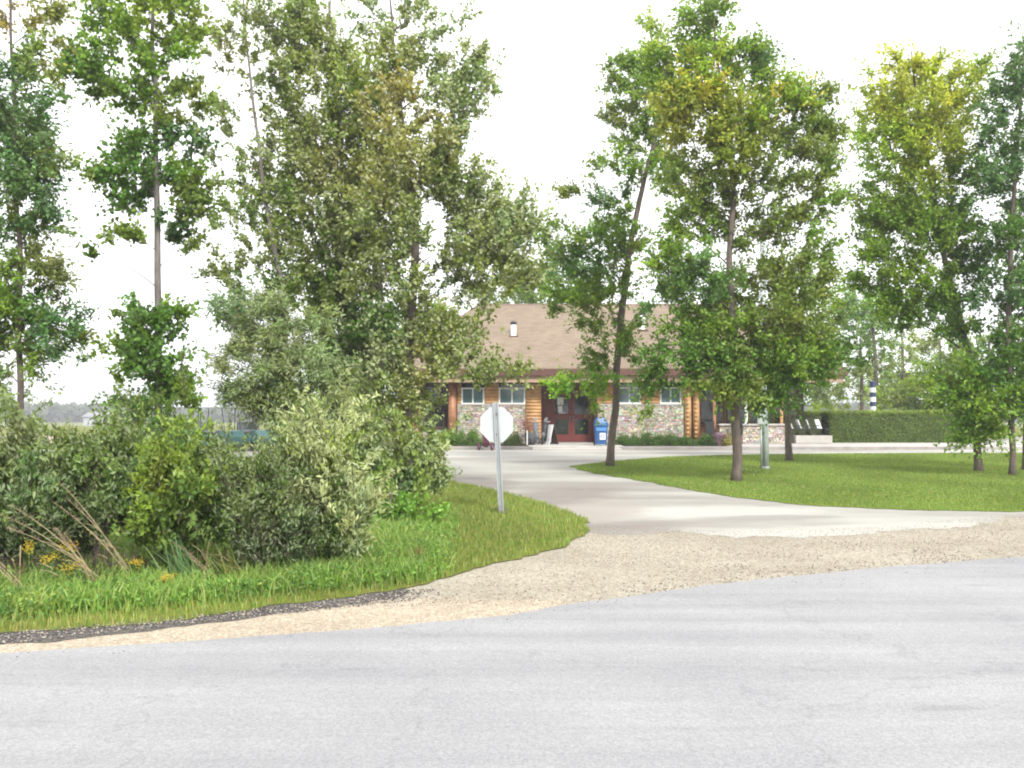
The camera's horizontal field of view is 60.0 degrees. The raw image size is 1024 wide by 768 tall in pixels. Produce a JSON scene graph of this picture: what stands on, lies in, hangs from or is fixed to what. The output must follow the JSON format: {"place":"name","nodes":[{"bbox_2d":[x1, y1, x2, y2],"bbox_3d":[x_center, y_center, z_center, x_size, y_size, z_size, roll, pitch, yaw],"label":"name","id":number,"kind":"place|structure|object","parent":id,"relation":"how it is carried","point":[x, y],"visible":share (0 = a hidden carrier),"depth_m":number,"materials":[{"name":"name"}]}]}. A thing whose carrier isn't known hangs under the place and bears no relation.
{"place":"outdoors","nodes":[
{"label":"outdoors","id":0,"kind":"place"},
{"bbox_2d":[0,545,57,590],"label":"dry grass","id":1,"kind":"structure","parent":0,"point":[16,571],"depth_m":7.98,"materials":[{"name":"plant"}]},
{"bbox_2d":[37,525,120,581],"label":"dry grass","id":2,"kind":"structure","parent":0,"point":[76,557],"depth_m":8.30,"materials":[{"name":"plant"}]},
{"bbox_2d":[51,481,137,571],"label":"dry grass","id":3,"kind":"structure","parent":0,"point":[109,543],"depth_m":8.85,"materials":[{"name":"plant"}]},
{"bbox_2d":[9,511,253,585],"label":"bare soil","id":4,"kind":"structure","parent":0,"point":[132,543],"depth_m":10.39,"materials":[{"name":"brown soil"}]},
{"bbox_2d":[21,538,35,571],"bbox_3d":[-4.783,1.762,8.795,0.161,0.488,0.244,1,-2,-32],"label":"goldenrod","id":5,"kind":"object","parent":4,"relation":"on","point":[28,554],"visible":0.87,"depth_m":8.76,"materials":[{"name":"yellow plant"}]},
{"bbox_2d":[0,387,92,574],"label":"willow bush","id":6,"kind":"object","parent":4,"relation":"on","point":[24,461],"visible":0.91,"depth_m":9.10,"materials":[{"name":"green plant"}]},
{"bbox_2d":[0,542,94,577],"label":"dead brush","id":7,"kind":"object","parent":4,"relation":"on","point":[11,562],"visible":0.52,"depth_m":9.15,"materials":[{"name":"brown plant"}]},
{"bbox_2d":[28,394,164,569],"bbox_3d":[-4.431,1.092,9.691,1.484,1.991,1.148,1,-2,-20],"label":"willow bush","id":8,"kind":"object","parent":4,"relation":"on","point":[107,500],"visible":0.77,"depth_m":9.48,"materials":[{"name":"green plant"}]},
{"bbox_2d":[61,534,167,576],"bbox_3d":[-4.154,1.803,9.283,1.082,0.613,1.030,1,-2,-38],"label":"dead brush","id":9,"kind":"object","parent":4,"relation":"on","point":[128,558],"visible":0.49,"depth_m":9.28,"materials":[{"name":"brown plant"}]},
{"bbox_2d":[113,407,241,571],"bbox_3d":[-3.512,1.155,9.257,1.452,1.836,1.643,0,-2,0],"label":"willow bush","id":10,"kind":"object","parent":4,"relation":"on","point":[168,477],"visible":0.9,"depth_m":9.07,"materials":[{"name":"green plant"}]},
{"bbox_2d":[151,535,265,573],"bbox_3d":[-3.137,1.797,9.312,1.355,0.623,0.869,0,-2,0],"label":"dead brush","id":11,"kind":"object","parent":4,"relation":"on","point":[215,558],"visible":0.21,"depth_m":9.33,"materials":[{"name":"brown plant"}]},
{"bbox_2d":[0,589,409,643],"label":"dark shoulder","id":12,"kind":"object","parent":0,"point":[131,629],"visible":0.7,"depth_m":7.19},
{"bbox_2d":[0,587,433,643],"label":"dark pebbles","id":13,"kind":"object","parent":12,"relation":"on","point":[8,636],"visible":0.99,"depth_m":7.46,"materials":[{"name":"gravel"}]},
{"bbox_2d":[0,598,564,652],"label":"pale road edge","id":14,"kind":"object","parent":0,"point":[369,615],"visible":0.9,"depth_m":7.30,"materials":[{"name":"beige gravel"}]},
{"bbox_2d":[0,459,590,632],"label":"verge","id":15,"kind":"structure","parent":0,"point":[213,605],"depth_m":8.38,"materials":[{"name":"green plant"}]},
{"bbox_2d":[39,551,60,583],"bbox_3d":[-4.421,1.803,8.480,0.170,0.386,0.211,0,-2,11],"label":"goldenrod","id":16,"kind":"object","parent":15,"relation":"on","point":[47,560],"visible":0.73,"depth_m":8.46,"materials":[{"name":"yellow plant"}]},
{"bbox_2d":[0,0,102,485],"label":"poplar tree","id":17,"kind":"object","parent":15,"relation":"on","point":[20,143],"visible":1,"depth_m":15.01,"materials":[{"name":"green plant"}]},
{"bbox_2d":[0,504,117,579],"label":"dry grass","id":18,"kind":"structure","parent":15,"relation":"on","point":[58,546],"depth_m":8.59,"materials":[{"name":"plant"}]},
{"bbox_2d":[60,557,82,581],"bbox_3d":[-4.156,1.810,8.335,0.219,0.363,0.166,0,-2,-17],"label":"goldenrod","id":19,"kind":"object","parent":15,"relation":"on","point":[68,572],"visible":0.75,"depth_m":8.35,"materials":[{"name":"yellow plant"}]},
{"bbox_2d":[37,0,244,433],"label":"poplar tree","id":20,"kind":"object","parent":15,"relation":"on","point":[151,362],"visible":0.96,"depth_m":17.96,"materials":[{"name":"green plant"}]},
{"bbox_2d":[102,346,208,451],"bbox_3d":[-6.957,0.780,17.008,1.906,3.029,1.626,-1,-2,38],"label":"dark shrub","id":21,"kind":"object","parent":15,"relation":"on","point":[148,404],"visible":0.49,"depth_m":16.91,"materials":[{"name":"green plant"}]},
{"bbox_2d":[143,532,200,580],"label":"grass tuft","id":22,"kind":"object","parent":15,"relation":"on","point":[179,563],"visible":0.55,"depth_m":8.65,"materials":[{"name":"green plant"}]},
{"bbox_2d":[174,540,243,577],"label":"dry grass","id":23,"kind":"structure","parent":15,"relation":"on","point":[201,567],"depth_m":8.85,"materials":[{"name":"plant"}]},
{"bbox_2d":[199,543,249,578],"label":"grass tuft","id":24,"kind":"object","parent":15,"relation":"on","point":[222,564],"visible":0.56,"depth_m":8.85,"materials":[{"name":"green plant"}]},
{"bbox_2d":[0,501,461,620],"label":"tall weeds","id":25,"kind":"object","parent":15,"relation":"on","point":[256,573],"visible":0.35,"depth_m":8.61,"materials":[{"name":"green plant"}]},
{"bbox_2d":[185,0,311,478],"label":"poplar tree","id":26,"kind":"object","parent":15,"relation":"on","point":[258,16],"visible":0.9,"depth_m":21.06,"materials":[{"name":"green plant"}]},
{"bbox_2d":[185,385,339,571],"bbox_3d":[-2.615,1.037,9.512,1.710,2.084,1.624,1,-2,-26],"label":"willow bush","id":27,"kind":"object","parent":15,"relation":"on","point":[272,501],"visible":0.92,"depth_m":9.14,"materials":[{"name":"green plant"}]},
{"bbox_2d":[190,276,375,457],"bbox_3d":[-3.802,0.199,14.434,3.120,4.037,2.203,0,-2,0],"label":"willow tree","id":28,"kind":"object","parent":15,"relation":"on","point":[274,370],"visible":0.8,"depth_m":14.23,"materials":[{"name":"green plant"}]},
{"bbox_2d":[211,380,365,484],"bbox_3d":[-4.071,1.093,15.880,2.911,2.344,1.122,0,-2,-7],"label":"willow bush","id":29,"kind":"object","parent":15,"relation":"on","point":[273,430],"visible":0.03,"depth_m":15.84,"materials":[{"name":"green plant"}]},
{"bbox_2d":[274,535,309,564],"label":"grass tuft","id":30,"kind":"object","parent":15,"relation":"on","point":[301,556],"visible":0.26,"depth_m":9.31,"materials":[{"name":"green plant"}]},
{"bbox_2d":[250,383,399,563],"bbox_3d":[-2.066,1.047,9.751,1.650,2.110,1.537,0,-2,0],"label":"willow bush","id":31,"kind":"object","parent":15,"relation":"on","point":[344,498],"visible":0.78,"depth_m":9.55,"materials":[{"name":"green plant"}]},
{"bbox_2d":[230,0,430,427],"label":"poplar tree","id":32,"kind":"object","parent":15,"relation":"on","point":[303,147],"visible":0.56,"depth_m":21.62,"materials":[{"name":"green plant"}]},
{"bbox_2d":[306,297,432,441],"bbox_3d":[-4.312,-0.185,24.032,3.862,5.369,2.950,1,-2,-28],"label":"dark tree","id":33,"kind":"object","parent":15,"relation":"on","point":[391,404],"visible":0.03,"depth_m":23.89,"materials":[{"name":"green plant"}]},
{"bbox_2d":[346,448,449,524],"bbox_3d":[-1.732,1.613,13.037,1.740,1.393,0.994,0,-2,0],"label":"willow bush","id":34,"kind":"object","parent":15,"relation":"on","point":[403,507],"visible":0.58,"depth_m":12.89,"materials":[{"name":"green plant"}]},
{"bbox_2d":[332,391,472,500],"bbox_3d":[-2.032,1.290,14.396,2.754,2.407,1.654,0,-2,0],"label":"willow bush","id":35,"kind":"object","parent":15,"relation":"on","point":[403,447],"visible":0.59,"depth_m":14.22,"materials":[{"name":"green plant"}]},
{"bbox_2d":[322,0,560,470],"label":"poplar tree","id":36,"kind":"object","parent":15,"relation":"on","point":[501,228],"visible":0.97,"depth_m":19.68,"materials":[{"name":"green plant"}]},
{"bbox_2d":[480,402,512,512],"bbox_3d":[-0.253,1.292,14.781,0.551,1.970,0.072,0,-2,-8],"label":"road sign","id":37,"kind":"object","parent":15,"relation":"on","point":[496,423],"visible":0.91,"depth_m":14.80,"materials":[{"name":"metal"}]},
{"bbox_2d":[0,420,1022,458],"bbox_3d":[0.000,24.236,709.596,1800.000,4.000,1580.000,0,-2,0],"label":"ground","id":38,"kind":"structure","parent":0,"point":[80,426],"depth_m":95.21,"materials":[{"name":"green plant"}]},
{"bbox_2d":[82,412,119,425],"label":"distant shed","id":39,"kind":"structure","parent":38,"relation":"on","point":[87,416],"depth_m":289.79,"materials":[{"name":"white"}]},
{"bbox_2d":[382,444,527,449],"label":"planting bed","id":40,"kind":"object","parent":38,"relation":"on","point":[466,445],"visible":0.14,"depth_m":40.77,"materials":[{"name":"soil"}]},
{"bbox_2d":[450,427,468,444],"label":"planting shrub","id":41,"kind":"object","parent":40,"relation":"on","point":[460,439],"visible":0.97,"depth_m":40.75,"materials":[{"name":"green plant"}]},
{"bbox_2d":[464,427,482,445],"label":"planting shrub","id":42,"kind":"object","parent":40,"relation":"on","point":[473,439],"visible":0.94,"depth_m":40.83,"materials":[{"name":"green plant"}]},
{"bbox_2d":[501,429,525,444],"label":"round shrub","id":43,"kind":"object","parent":40,"relation":"on","point":[515,438],"visible":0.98,"depth_m":41.00,"materials":[{"name":"green plant"}]},
{"bbox_2d":[448,446,531,449],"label":"kerb","id":44,"kind":"structure","parent":38,"relation":"on","point":[489,448],"depth_m":38.69,"materials":[{"name":"concrete"}]},
{"bbox_2d":[0,400,1021,421],"bbox_3d":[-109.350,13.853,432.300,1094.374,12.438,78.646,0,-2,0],"label":"treeline","id":45,"kind":"object","parent":38,"relation":"on","point":[73,411],"visible":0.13,"depth_m":398.38,"materials":[{"name":"green plant"}]},
{"bbox_2d":[453,234,607,307],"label":"background tree","id":46,"kind":"object","parent":38,"relation":"on","point":[529,298],"visible":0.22,"depth_m":63.62,"materials":[{"name":"green plant"}]},
{"bbox_2d":[532,448,621,449],"bbox_3d":[2.830,2.859,38.559,3.867,0.110,0.652,0,-2,0],"label":"entrance apron","id":47,"kind":"object","parent":38,"relation":"on","point":[573,448],"visible":0.57,"depth_m":38.54,"materials":[{"name":"concrete"}]},
{"bbox_2d":[389,304,847,443],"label":"clubhouse","id":48,"kind":"structure","parent":38,"relation":"on","point":[547,341],"depth_m":43.15},
{"bbox_2d":[423,386,444,428],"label":"window","id":49,"kind":"structure","parent":48,"relation":"in","point":[441,423],"depth_m":43.91,"materials":[{"name":"grey glass"}]},
{"bbox_2d":[461,388,483,403],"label":"window","id":50,"kind":"structure","parent":48,"relation":"in","point":[468,395],"depth_m":43.05,"materials":[{"name":"grey glass"}]},
{"bbox_2d":[499,388,524,403],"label":"window","id":51,"kind":"structure","parent":48,"relation":"in","point":[506,396],"depth_m":43.06,"materials":[{"name":"grey glass"}]},
{"bbox_2d":[552,392,570,441],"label":"door","id":52,"kind":"structure","parent":48,"relation":"in","point":[561,414],"depth_m":44.28,"materials":[{"name":"red paint"}]},
{"bbox_2d":[572,392,590,441],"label":"door","id":53,"kind":"structure","parent":48,"relation":"in","point":[580,405],"depth_m":44.28,"materials":[{"name":"red paint"}]},
{"bbox_2d":[620,387,640,403],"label":"window","id":54,"kind":"structure","parent":48,"relation":"in","point":[624,399],"depth_m":43.05,"materials":[{"name":"grey glass"}]},
{"bbox_2d":[660,387,681,403],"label":"window","id":55,"kind":"structure","parent":48,"relation":"in","point":[664,399],"depth_m":43.05,"materials":[{"name":"grey glass"}]},
{"bbox_2d":[699,388,723,424],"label":"porch window","id":56,"kind":"structure","parent":48,"relation":"in","point":[706,411],"depth_m":45.13,"materials":[{"name":"grey glass"}]},
{"bbox_2d":[724,393,743,423],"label":"porch window","id":57,"kind":"structure","parent":48,"relation":"in","point":[741,417],"depth_m":45.12,"materials":[{"name":"grey glass"}]},
{"bbox_2d":[749,387,772,423],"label":"porch window","id":58,"kind":"structure","parent":48,"relation":"in","point":[752,421],"depth_m":45.12,"materials":[{"name":"grey glass"}]},
{"bbox_2d":[773,387,794,423],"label":"porch window","id":59,"kind":"structure","parent":48,"relation":"in","point":[776,420],"depth_m":45.13,"materials":[{"name":"grey glass"}]},
{"bbox_2d":[622,444,704,445],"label":"planting bed","id":60,"kind":"object","parent":38,"relation":"on","point":[664,445],"visible":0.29,"depth_m":40.77,"materials":[{"name":"soil"}]},
{"bbox_2d":[615,432,631,444],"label":"planting shrub","id":61,"kind":"object","parent":60,"relation":"on","point":[620,440],"visible":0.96,"depth_m":40.78,"materials":[{"name":"green plant"}]},
{"bbox_2d":[623,432,642,445],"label":"planting shrub","id":62,"kind":"object","parent":60,"relation":"on","point":[634,440],"visible":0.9,"depth_m":40.65,"materials":[{"name":"green plant"}]},
{"bbox_2d":[637,429,655,445],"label":"planting shrub","id":63,"kind":"object","parent":60,"relation":"on","point":[646,438],"visible":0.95,"depth_m":40.77,"materials":[{"name":"green plant"}]},
{"bbox_2d":[649,432,670,444],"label":"planting shrub","id":64,"kind":"object","parent":60,"relation":"on","point":[659,438],"visible":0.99,"depth_m":40.75,"materials":[{"name":"green plant"}]},
{"bbox_2d":[660,430,680,445],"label":"planting shrub","id":65,"kind":"object","parent":60,"relation":"on","point":[672,439],"visible":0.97,"depth_m":40.71,"materials":[{"name":"green plant"}]},
{"bbox_2d":[676,434,692,445],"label":"planting shrub","id":66,"kind":"object","parent":60,"relation":"on","point":[687,441],"visible":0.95,"depth_m":40.68,"materials":[{"name":"green plant"}]},
{"bbox_2d":[693,431,717,445],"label":"flower shrub","id":67,"kind":"object","parent":60,"relation":"on","point":[706,439],"visible":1,"depth_m":40.43,"materials":[{"name":"green plant"}]},
{"bbox_2d":[711,428,727,445],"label":"flower shrub","id":68,"kind":"object","parent":60,"relation":"on","point":[717,436],"visible":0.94,"depth_m":40.27,"materials":[{"name":"pink plant"}]},
{"bbox_2d":[717,432,731,445],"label":"flower shrub","id":69,"kind":"object","parent":60,"relation":"on","point":[726,442],"visible":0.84,"depth_m":40.16,"materials":[{"name":"yellow plant"}]},
{"bbox_2d":[621,446,1006,449],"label":"kerb","id":70,"kind":"structure","parent":38,"relation":"on","point":[793,447],"depth_m":38.69,"materials":[{"name":"concrete"}]},
{"bbox_2d":[804,337,863,411],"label":"background tree","id":71,"kind":"object","parent":38,"relation":"on","point":[815,393],"visible":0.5,"depth_m":65.59,"materials":[{"name":"green plant"}]},
{"bbox_2d":[814,277,927,410],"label":"background tree","id":72,"kind":"object","parent":38,"relation":"on","point":[866,332],"visible":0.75,"depth_m":61.83,"materials":[{"name":"green plant"}]},
{"bbox_2d":[869,381,875,410],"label":"striped post","id":73,"kind":"object","parent":38,"relation":"on","point":[872,395],"visible":0.55,"depth_m":51.86,"materials":[{"name":"white paint"}]},
{"bbox_2d":[820,323,927,410],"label":"background tree","id":74,"kind":"object","parent":38,"relation":"on","point":[901,374],"visible":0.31,"depth_m":73.65,"materials":[{"name":"green plant"}]},
{"bbox_2d":[820,409,960,442],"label":"hedge","id":75,"kind":"object","parent":38,"relation":"on","point":[881,426],"visible":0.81,"depth_m":43.64,"materials":[{"name":"green plant"}]},
{"bbox_2d":[855,325,986,410],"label":"background tree","id":76,"kind":"object","parent":38,"relation":"on","point":[896,400],"visible":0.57,"depth_m":57.60,"materials":[{"name":"green plant"}]},
{"bbox_2d":[931,309,1022,436],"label":"background tree","id":77,"kind":"object","parent":38,"relation":"on","point":[980,339],"visible":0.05,"depth_m":54.01,"materials":[{"name":"green plant"}]},
{"bbox_2d":[971,436,1022,444],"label":"forecourt","id":78,"kind":"structure","parent":38,"relation":"on","point":[1020,439],"depth_m":50.13,"materials":[{"name":"grey concrete"}]},
{"bbox_2d":[0,557,1023,767],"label":"road","id":79,"kind":"structure","parent":0,"point":[900,668],"depth_m":5.54,"materials":[{"name":"grey asphalt"}]},
{"bbox_2d":[7,560,1009,662],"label":"stray pebbles","id":80,"kind":"object","parent":79,"relation":"on","point":[536,613],"visible":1,"depth_m":7.68,"materials":[{"name":"stone"}]},
{"bbox_2d":[0,0,1023,408],"label":"sky","id":81,"kind":"structure","parent":0,"point":[541,126],"materials":[{"name":"white"}]},
{"bbox_2d":[41,450,1023,537],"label":"drive","id":82,"kind":"structure","parent":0,"point":[553,478],"depth_m":16.30,"materials":[{"name":"grey concrete"}]},
{"bbox_2d":[195,407,246,450],"bbox_3d":[-12.296,1.876,36.958,2.220,1.870,1.160,-1,-2,21],"label":"golf cart","id":83,"kind":"object","parent":82,"relation":"on","point":[237,433],"visible":0.38,"depth_m":36.64,"materials":[{"name":"white plastic"}]},
{"bbox_2d":[233,407,275,450],"bbox_3d":[-10.963,1.905,37.954,2.220,1.870,1.160,-2,-2,44],"label":"golf cart","id":84,"kind":"object","parent":82,"relation":"on","point":[246,430],"visible":0.44,"depth_m":37.42,"materials":[{"name":"teal plastic"}]},
{"bbox_2d":[477,434,493,449],"bbox_3d":[-1.157,2.194,37.882,0.648,1.278,0.700,-1,-2,20],"label":"golf trolley","id":85,"kind":"object","parent":82,"relation":"on","point":[485,442],"visible":0.43,"depth_m":37.89,"materials":[{"name":"red fabric"}]},
{"bbox_2d":[528,442,621,447],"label":"entrance pavement","id":86,"kind":"structure","parent":0,"point":[574,445],"depth_m":40.08,"materials":[{"name":"concrete"}]},
{"bbox_2d":[515,411,535,444],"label":"flower planter","id":87,"kind":"object","parent":86,"relation":"on","point":[531,435],"visible":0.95,"depth_m":40.74,"materials":[{"name":"pink plant"}]},
{"bbox_2d":[529,418,543,444],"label":"golf trolley","id":88,"kind":"object","parent":86,"relation":"on","point":[535,425],"visible":1,"depth_m":40.68,"materials":[{"name":"grey fabric"}]},
{"bbox_2d":[537,417,551,443],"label":"golf trolley","id":89,"kind":"object","parent":86,"relation":"on","point":[544,429],"visible":0.91,"depth_m":41.47,"materials":[{"name":"black plastic"}]},
{"bbox_2d":[544,424,558,444],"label":"sandwich board","id":90,"kind":"object","parent":86,"relation":"on","point":[551,433],"visible":0.93,"depth_m":41.43,"materials":[{"name":"white paint"}]},
{"bbox_2d":[593,418,607,444],"bbox_3d":[4.015,2.159,40.167,0.650,1.255,0.662,0,-2,0],"label":"recycling bin","id":91,"kind":"object","parent":86,"relation":"on","point":[600,433],"visible":0.97,"depth_m":39.89,"materials":[{"name":"blue plastic"}]},
{"bbox_2d":[374,517,1023,604],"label":"gravel shoulder","id":92,"kind":"object","parent":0,"point":[612,584],"visible":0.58,"depth_m":10.27},
{"bbox_2d":[361,527,1023,605],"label":"loose gravel","id":93,"kind":"structure","parent":92,"relation":"on","point":[944,553],"depth_m":9.60,"materials":[{"name":"beige gravel"}]},
{"bbox_2d":[536,514,1023,568],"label":"fine gravel","id":94,"kind":"structure","parent":92,"relation":"on","point":[789,540],"depth_m":11.81,"materials":[{"name":"beige gravel"}]},
{"bbox_2d":[569,452,1023,511],"bbox_3d":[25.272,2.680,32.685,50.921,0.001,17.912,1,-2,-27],"label":"lawn","id":95,"kind":"structure","parent":0,"point":[793,502],"depth_m":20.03,"materials":[{"name":"green plant"}]},
{"bbox_2d":[527,1,685,466],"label":"ash tree","id":96,"kind":"object","parent":95,"relation":"on","point":[597,271],"visible":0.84,"depth_m":27.06,"materials":[{"name":"green plant"}]},
{"bbox_2d":[620,0,865,481],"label":"ash tree","id":97,"kind":"object","parent":95,"relation":"on","point":[800,350],"visible":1,"depth_m":21.33,"materials":[{"name":"green plant"}]},
{"bbox_2d":[757,185,776,468],"bbox_3d":[7.358,-1.497,25.494,0.400,8.167,1.380,0,-2,0],"label":"utility pole","id":98,"kind":"object","parent":95,"relation":"on","point":[764,450],"visible":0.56,"depth_m":25.89,"materials":[{"name":"metal"}]},
{"bbox_2d":[585,453,1023,498],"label":"fallen leaves","id":99,"kind":"object","parent":95,"relation":"on","point":[824,473],"visible":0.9,"depth_m":24.44,"materials":[{"name":"brown plant"}]},
{"bbox_2d":[744,247,876,460],"bbox_3d":[9.948,-1.035,29.962,4.440,7.421,2.767,0,-2,0],"label":"ash tree","id":100,"kind":"object","parent":95,"relation":"on","point":[788,442],"visible":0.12,"depth_m":29.83,"materials":[{"name":"green plant"}]},
{"bbox_2d":[818,37,1023,471],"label":"ash tree","id":101,"kind":"object","parent":95,"relation":"on","point":[906,210],"visible":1,"depth_m":24.75,"materials":[{"name":"green plant"}]},
{"bbox_2d":[905,18,1023,475],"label":"ash tree","id":102,"kind":"object","parent":95,"relation":"on","point":[976,379],"visible":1,"depth_m":23.43,"materials":[{"name":"green plant"}]},
{"bbox_2d":[742,443,1022,449],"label":"porch pavement","id":103,"kind":"structure","parent":0,"point":[1018,447],"depth_m":41.26,"materials":[{"name":"concrete"}]},
{"bbox_2d":[705,421,713,434],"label":"porch chair","id":104,"kind":"object","parent":103,"relation":"on","point":[709,427],"visible":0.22,"depth_m":42.15,"materials":[{"name":"black plastic"}]},
{"bbox_2d":[784,416,821,434],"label":"patio screen","id":105,"kind":"object","parent":103,"relation":"on","point":[811,420],"visible":0.5,"depth_m":44.11,"materials":[{"name":"grey metal"}]},
{"bbox_2d":[791,435,831,442],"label":"patio platform","id":106,"kind":"structure","parent":103,"relation":"on","point":[811,439],"depth_m":42.54,"materials":[{"name":"concrete"}]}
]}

